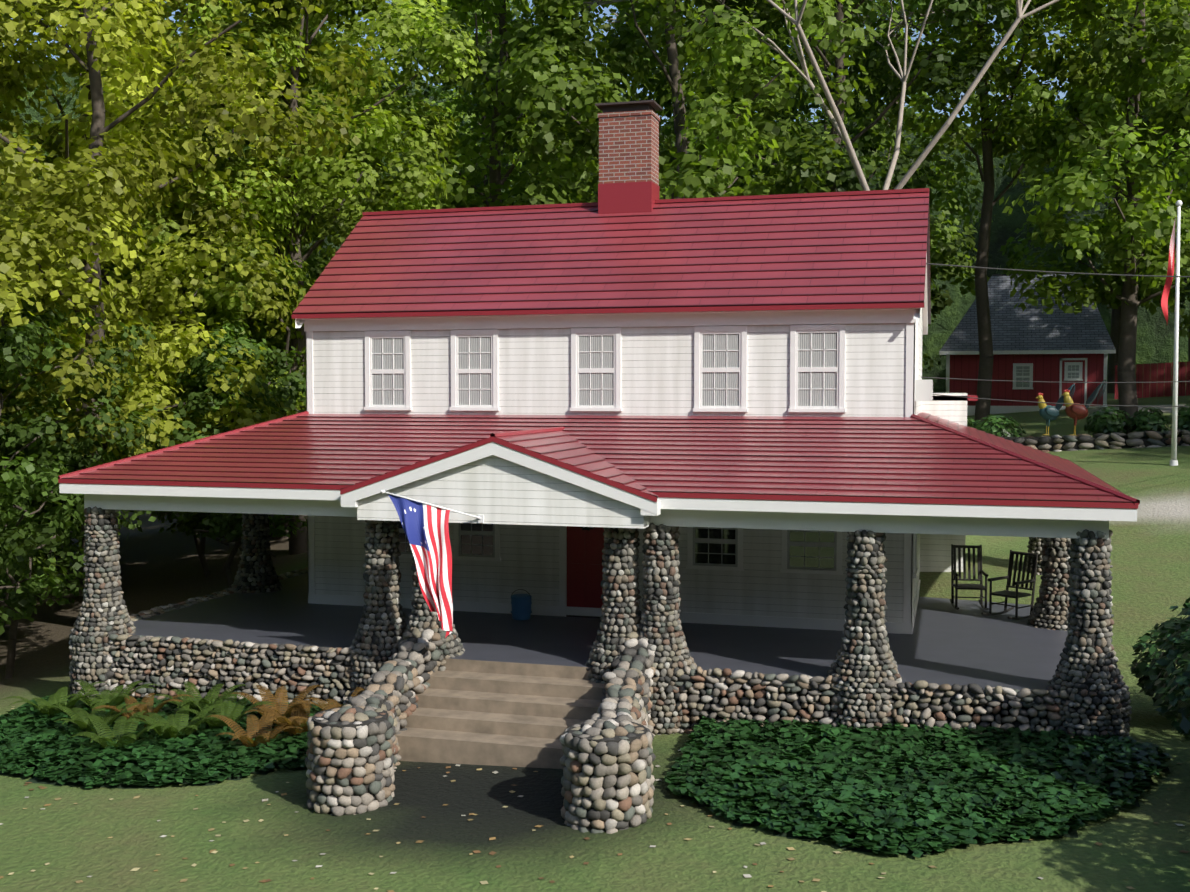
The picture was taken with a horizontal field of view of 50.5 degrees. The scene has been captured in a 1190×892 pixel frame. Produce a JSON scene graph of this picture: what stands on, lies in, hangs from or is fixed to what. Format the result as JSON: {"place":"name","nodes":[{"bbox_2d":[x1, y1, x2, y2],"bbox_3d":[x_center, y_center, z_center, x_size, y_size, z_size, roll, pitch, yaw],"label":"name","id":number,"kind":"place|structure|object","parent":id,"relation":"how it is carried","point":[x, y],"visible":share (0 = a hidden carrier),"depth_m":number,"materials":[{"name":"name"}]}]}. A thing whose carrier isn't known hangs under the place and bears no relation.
{"place":"outdoors","nodes":[
{"label":"outdoors","id":0,"kind":"place"},
{"bbox_2d":[3,0,1114,125],"label":"sky","id":1,"kind":"structure","parent":0,"point":[606,10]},
{"bbox_2d":[580,527,593,530],"bbox_3d":[-0.148,1.261,22.140,0.461,0.458,0.127,1,3,16],"label":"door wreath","id":2,"kind":"object","parent":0,"point":[587,528],"depth_m":22.11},
{"bbox_2d":[0,382,1189,891],"bbox_3d":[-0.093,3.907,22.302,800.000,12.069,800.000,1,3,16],"label":"ground","id":3,"kind":"structure","parent":0,"point":[100,836],"depth_m":14.89,"materials":[{"name":"green plant"}]},
{"bbox_2d":[2,680,364,756],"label":"ferns","id":4,"kind":"object","parent":3,"relation":"on","point":[200,706],"visible":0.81,"depth_m":18.71,"materials":[{"name":"green plant"}]},
{"bbox_2d":[395,658,604,768],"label":"porch steps","id":5,"kind":"structure","parent":3,"relation":"on","point":[491,713],"depth_m":17.59,"materials":[{"name":"beige concrete"}]},
{"bbox_2d":[0,694,1172,857],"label":"ground cover bed","id":6,"kind":"object","parent":3,"relation":"on","point":[1054,791],"visible":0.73,"depth_m":15.59,"materials":[{"name":"green plant"}]},
{"bbox_2d":[116,573,1067,704],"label":"porch floor","id":7,"kind":"structure","parent":3,"relation":"on","point":[966,643],"depth_m":20.46,"materials":[{"name":"grey wood"}]},
{"bbox_2d":[511,594,531,619],"bbox_3d":[-1.293,2.822,22.129,0.371,0.425,0.371,1,3,16],"label":"blue bucket","id":8,"kind":"object","parent":7,"relation":"on","point":[521,606],"visible":1,"depth_m":21.98,"materials":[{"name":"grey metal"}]},
{"bbox_2d":[950,544,988,609],"bbox_3d":[6.864,2.415,23.112,0.578,1.134,0.959,0,3,8],"label":"rocking chair","id":9,"kind":"object","parent":7,"relation":"on","point":[957,586],"visible":1,"depth_m":23.39,"materials":[{"name":"black wood"}]},
{"bbox_2d":[981,550,1037,619],"bbox_3d":[7.346,2.453,22.247,0.959,1.134,0.578,-2,3,-39],"label":"rocking chair","id":10,"kind":"object","parent":7,"relation":"on","point":[1007,594],"visible":0.9,"depth_m":22.31,"materials":[{"name":"black wood"}]},
{"bbox_2d":[0,0,1189,678],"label":"trees","id":11,"kind":"object","parent":3,"relation":"on","point":[164,248],"depth_m":33.24,"materials":[{"name":"green plant"}]},
{"bbox_2d":[0,706,1189,891],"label":"fallen leaves","id":12,"kind":"object","parent":3,"relation":"on","point":[493,853],"visible":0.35,"depth_m":14.09,"materials":[{"name":"brown plant"}]},
{"bbox_2d":[1,64,1189,392],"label":"forest backdrop treeline","id":13,"kind":"object","parent":3,"relation":"on","point":[1155,338],"visible":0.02,"depth_m":107.13,"materials":[{"name":"green plant"}]},
{"bbox_2d":[77,508,1122,830],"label":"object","id":14,"kind":"object","parent":3,"relation":"on","point":[589,738],"visible":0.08,"depth_m":17.67,"materials":[{"name":"grey stone"}]},
{"bbox_2d":[69,506,1131,833],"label":"porch cobblestones","id":15,"kind":"structure","parent":14,"relation":"attached to","point":[607,814],"depth_m":17.57,"materials":[{"name":"grey stone"}]},
{"bbox_2d":[295,253,927,633],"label":"house trim","id":16,"kind":"structure","parent":3,"relation":"on","point":[908,316],"depth_m":21.76,"materials":[{"name":"white wood"}]},
{"bbox_2d":[567,526,603,607],"bbox_3d":[-0.136,1.985,22.214,0.760,2.050,0.032,1,3,16],"label":"door","id":17,"kind":"structure","parent":16,"relation":"attached to","point":[584,566],"depth_m":22.22,"materials":[{"name":"red wood"}]},
{"bbox_2d":[566,560,603,617],"bbox_3d":[-0.141,2.510,22.218,0.760,1.040,0.070,1,3,16],"label":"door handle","id":18,"kind":"object","parent":17,"relation":"attached to","point":[583,616],"visible":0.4,"depth_m":22.25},
{"bbox_2d":[598,110,659,185],"bbox_3d":[0.662,-5.753,24.527,1.080,1.350,0.680,1,3,16],"label":"chimney","id":19,"kind":"object","parent":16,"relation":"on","point":[628,146],"visible":0.88,"depth_m":24.23,"materials":[{"name":"red brick"}]},
{"bbox_2d":[595,100,662,112],"bbox_3d":[0.662,-6.518,24.494,1.160,0.180,0.760,1,3,16],"label":"chimney cap","id":20,"kind":"object","parent":19,"relation":"on","point":[654,105],"visible":0.65,"depth_m":24.23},
{"bbox_2d":[369,324,918,408],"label":"upper windows","id":21,"kind":"structure","parent":16,"relation":"on","point":[590,370],"depth_m":21.99,"materials":[{"name":"white wood"}]},
{"bbox_2d":[372,332,836,405],"bbox_3d":[-0.045,-1.321,22.057,8.520,1.300,0.006,1,3,16],"label":"house glass","id":22,"kind":"object","parent":21,"relation":"in","point":[830,378],"visible":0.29,"depth_m":21.98,"materials":[{"name":"grey glass"}]},
{"bbox_2d":[399,523,915,570],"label":"porch windows","id":23,"kind":"structure","parent":16,"relation":"on","point":[721,541],"depth_m":21.53,"materials":[{"name":"grey glass"}]},
{"bbox_2d":[397,521,833,567],"bbox_3d":[0.913,-0.010,22.856,9.476,4.320,1.956,1,3,16],"label":"house glass","id":24,"kind":"object","parent":23,"relation":"in","point":[730,548],"visible":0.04,"depth_m":21.56,"materials":[{"name":"black glass"}]},
{"bbox_2d":[915,380,932,400],"bbox_3d":[5.658,-0.954,21.670,0.290,0.370,0.550,1,3,16],"label":"ac unit","id":25,"kind":"object","parent":16,"relation":"on","point":[923,390],"visible":1,"depth_m":21.41,"materials":[{"name":"grey metal"}]},
{"bbox_2d":[573,0,1059,190],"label":"bare dead tree","id":26,"kind":"object","parent":3,"relation":"on","point":[838,124],"visible":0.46,"depth_m":33.67,"materials":[{"name":"brown wood"}]},
{"bbox_2d":[920,393,966,571],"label":"house rear ell walls","id":27,"kind":"structure","parent":3,"relation":"on","point":[935,552],"depth_m":25.84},
{"bbox_2d":[932,395,977,400],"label":"rear ell roof","id":28,"kind":"structure","parent":27,"relation":"on","point":[972,399],"depth_m":25.68,"materials":[{"name":"red metal"}]},
{"bbox_2d":[940,272,1115,355],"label":"barn roof","id":29,"kind":"structure","parent":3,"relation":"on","point":[1030,327],"depth_m":53.64,"materials":[{"name":"grey"}]},
{"bbox_2d":[1036,384,1074,434],"bbox_3d":[14.155,-1.132,38.884,1.205,1.582,0.408,0,3,-4],"label":"blue rooster statue","id":30,"kind":"object","parent":3,"relation":"on","point":[1048,413],"visible":0.9,"depth_m":38.78,"materials":[{"name":"paint"}]},
{"bbox_2d":[967,404,1189,740],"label":"shrubs","id":31,"kind":"object","parent":3,"relation":"on","point":[1161,677],"visible":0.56,"depth_m":17.36,"materials":[{"name":"green plant"}]},
{"bbox_2d":[1061,380,1105,434],"bbox_3d":[14.934,-1.184,38.620,1.301,1.709,0.441,0,3,11],"label":"red rooster statue","id":32,"kind":"object","parent":3,"relation":"on","point":[1076,412],"visible":0.94,"depth_m":38.53,"materials":[{"name":"paint"}]},
{"bbox_2d":[1114,362,1189,398],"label":"red fence","id":33,"kind":"object","parent":3,"relation":"on","point":[1150,372],"visible":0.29,"depth_m":57.33,"materials":[{"name":"red wood"}]},
{"bbox_2d":[1169,200,1182,465],"bbox_3d":[15.742,-2.996,34.132,0.257,7.270,0.257,1,3,16],"label":"flagpole","id":34,"kind":"object","parent":3,"relation":"on","point":[1174,460],"visible":0.88,"depth_m":34.10,"materials":[{"name":"white metal"}]},
{"bbox_2d":[1161,216,1175,323],"bbox_3d":[15.506,-4.732,34.117,0.327,2.960,0.188,1,3,16],"label":"flag cloth","id":35,"kind":"object","parent":34,"relation":"attached to","point":[1168,283],"visible":0.98,"depth_m":34.11,"materials":[{"name":"red fabric"}]},
{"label":"utility pole","id":36,"kind":"object","parent":3,"relation":"on","visible":0},
{"bbox_2d":[921,263,1189,406],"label":"power cables","id":37,"kind":"object","parent":36,"relation":"attached to","point":[1056,382],"visible":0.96,"depth_m":25.14,"materials":[{"name":"grey plastic"}]},
{"bbox_2d":[59,483,1136,538],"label":"porch fascia","id":38,"kind":"structure","parent":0,"point":[1004,520],"depth_m":17.45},
{"bbox_2d":[59,412,1137,502],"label":"porch roof","id":39,"kind":"structure","parent":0,"point":[899,457],"depth_m":19.79,"materials":[{"name":"red metal"}]},
{"bbox_2d":[357,455,649,528],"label":"porch gable","id":40,"kind":"structure","parent":39,"relation":"on","point":[493,489],"depth_m":18.21,"materials":[{"name":"white wood"}]},
{"bbox_2d":[380,490,483,522],"bbox_3d":[-2.330,0.869,18.138,1.510,0.516,0.094,-1,3,-16],"label":"flag pole","id":41,"kind":"object","parent":40,"relation":"attached to","point":[480,518],"visible":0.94,"depth_m":18.14,"materials":[{"name":"white metal"}]},
{"bbox_2d":[388,494,452,637],"bbox_3d":[-2.482,1.698,17.975,0.929,2.070,0.342,-1,3,-14],"label":"american flag","id":42,"kind":"object","parent":41,"relation":"hanging from","point":[425,528],"visible":1,"depth_m":18.04,"materials":[{"name":"multicoloured fabric"}]},
{"bbox_2d":[341,442,660,515],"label":"gable trim","id":43,"kind":"structure","parent":40,"relation":"attached to","point":[648,507],"depth_m":18.11,"materials":[{"name":"white wood"}]},
{"bbox_2d":[58,411,1139,508],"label":"roof ridge caps","id":44,"kind":"object","parent":39,"relation":"attached to","point":[492,438],"visible":0.71,"depth_m":18.01,"materials":[{"name":"red metal"}]},
{"bbox_2d":[313,308,922,622],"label":"house walls","id":45,"kind":"structure","parent":0,"point":[657,371],"depth_m":21.88,"materials":[{"name":"white wood"}]},
{"bbox_2d":[292,192,930,323],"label":"house roof","id":46,"kind":"structure","parent":45,"relation":"on","point":[855,249],"depth_m":22.93,"materials":[{"name":"red metal"}]},
{"bbox_2d":[292,188,928,318],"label":"roof trim","id":47,"kind":"structure","parent":46,"relation":"attached to","point":[669,309],"depth_m":22.69,"materials":[{"name":"red metal"}]},
{"bbox_2d":[598,181,658,213],"bbox_3d":[0.662,-4.654,24.575,1.064,0.850,0.664,1,3,16],"label":"chimney flashing","id":48,"kind":"object","parent":46,"relation":"on","point":[630,197],"visible":0.53,"depth_m":24.25,"materials":[{"name":"red metal"}]},
{"bbox_2d":[364,319,919,616],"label":"window frames","id":49,"kind":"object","parent":45,"relation":"attached to","point":[563,538],"visible":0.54,"depth_m":21.89,"materials":[{"name":"white wood"}]},
{"bbox_2d":[949,354,1103,405],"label":"barn walls","id":50,"kind":"structure","parent":0,"point":[1046,367],"depth_m":53.29,"materials":[{"name":"red wood"}]},
{"bbox_2d":[939,350,1115,415],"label":"shed trim","id":51,"kind":"structure","parent":50,"relation":"attached to","point":[996,409],"depth_m":52.92,"materials":[{"name":"wood"}]},
{"bbox_2d":[1015,364,1079,387],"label":"shed window frames","id":52,"kind":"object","parent":50,"relation":"attached to","point":[1071,372],"visible":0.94,"depth_m":53.15,"materials":[{"name":"white wood"}]},
{"bbox_2d":[1016,365,1078,386],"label":"shed window panes","id":53,"kind":"structure","parent":52,"relation":"in","point":[1021,384],"depth_m":53.21,"materials":[{"name":"grey glass"}]},
{"bbox_2d":[1062,360,1084,405],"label":"barn door","id":54,"kind":"structure","parent":50,"relation":"in","point":[1078,395],"depth_m":52.66,"materials":[{"name":"red wood"}]},
{"bbox_2d":[1002,429,1189,451],"bbox_3d":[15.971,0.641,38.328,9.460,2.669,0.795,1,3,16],"label":"garden wall","id":55,"kind":"structure","parent":0,"point":[1154,439],"depth_m":38.22,"materials":[{"name":"grey stone"}]}
]}

